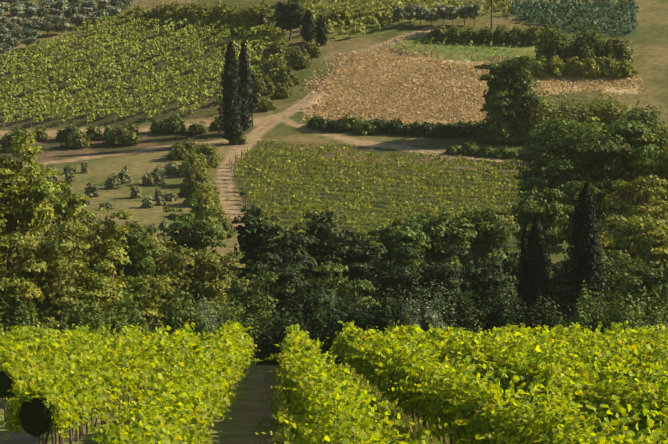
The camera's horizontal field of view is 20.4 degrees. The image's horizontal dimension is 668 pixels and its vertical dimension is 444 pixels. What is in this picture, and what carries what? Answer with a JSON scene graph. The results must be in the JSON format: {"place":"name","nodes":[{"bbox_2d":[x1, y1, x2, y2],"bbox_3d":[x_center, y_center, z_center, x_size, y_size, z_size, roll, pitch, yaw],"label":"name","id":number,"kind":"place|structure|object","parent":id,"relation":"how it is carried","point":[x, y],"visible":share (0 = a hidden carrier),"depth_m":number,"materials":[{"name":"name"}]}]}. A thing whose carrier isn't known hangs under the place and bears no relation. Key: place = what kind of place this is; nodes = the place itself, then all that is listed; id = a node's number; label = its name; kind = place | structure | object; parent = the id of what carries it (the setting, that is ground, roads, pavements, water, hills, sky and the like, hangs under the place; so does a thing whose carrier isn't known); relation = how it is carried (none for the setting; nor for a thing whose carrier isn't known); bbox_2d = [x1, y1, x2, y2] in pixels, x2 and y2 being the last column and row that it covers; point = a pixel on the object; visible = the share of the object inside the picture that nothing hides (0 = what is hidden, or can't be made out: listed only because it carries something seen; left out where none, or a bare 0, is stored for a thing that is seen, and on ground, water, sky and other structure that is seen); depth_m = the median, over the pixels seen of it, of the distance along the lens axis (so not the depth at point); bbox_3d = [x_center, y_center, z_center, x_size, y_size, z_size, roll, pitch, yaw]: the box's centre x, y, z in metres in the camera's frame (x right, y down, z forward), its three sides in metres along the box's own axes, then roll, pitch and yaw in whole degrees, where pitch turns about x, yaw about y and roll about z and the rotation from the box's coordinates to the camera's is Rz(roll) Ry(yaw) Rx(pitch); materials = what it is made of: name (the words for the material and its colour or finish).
{"place":"outdoors","nodes":[
{"label":"outdoors","id":0,"kind":"place"},
{"bbox_2d":[0,0,667,443],"bbox_3d":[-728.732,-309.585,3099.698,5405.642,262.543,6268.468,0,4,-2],"label":"ground","id":1,"kind":"structure","parent":0,"point":[286,124],"depth_m":303.03,"materials":[{"name":"beige soil"}]},
{"bbox_2d":[3,0,544,253],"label":"wood","id":2,"kind":"object","parent":1,"relation":"on","point":[290,36],"visible":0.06,"depth_m":333.38,"materials":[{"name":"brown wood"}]},
{"bbox_2d":[0,0,639,245],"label":"vineyard","id":3,"kind":"object","parent":1,"relation":"on","point":[181,100],"visible":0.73,"depth_m":328.47,"materials":[{"name":"green plant"}]},
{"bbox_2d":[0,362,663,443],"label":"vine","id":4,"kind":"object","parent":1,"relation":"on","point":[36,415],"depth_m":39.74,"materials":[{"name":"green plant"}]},
{"bbox_2d":[0,0,665,238],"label":"trees","id":5,"kind":"object","parent":1,"relation":"on","point":[508,97],"visible":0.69,"depth_m":301.55,"materials":[{"name":"green plant"}]},
{"bbox_2d":[0,115,667,364],"bbox_3d":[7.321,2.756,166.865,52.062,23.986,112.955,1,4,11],"label":"valley trees","id":6,"kind":"object","parent":1,"relation":"on","point":[617,188],"visible":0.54,"depth_m":149.95,"materials":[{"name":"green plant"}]},
{"bbox_2d":[0,319,667,443],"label":"vines","id":7,"kind":"object","parent":1,"relation":"on","point":[495,372],"visible":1,"depth_m":41.95,"materials":[{"name":"green plant"}]},
{"bbox_2d":[253,364,597,443],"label":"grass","id":8,"kind":"structure","parent":1,"relation":"on","point":[416,432],"depth_m":53.39,"materials":[{"name":"green plant"}]},
{"bbox_2d":[299,46,643,123],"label":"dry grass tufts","id":9,"kind":"object","parent":1,"relation":"on","point":[401,101],"visible":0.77,"depth_m":320.66,"materials":[{"name":"brown plant"}]}
]}

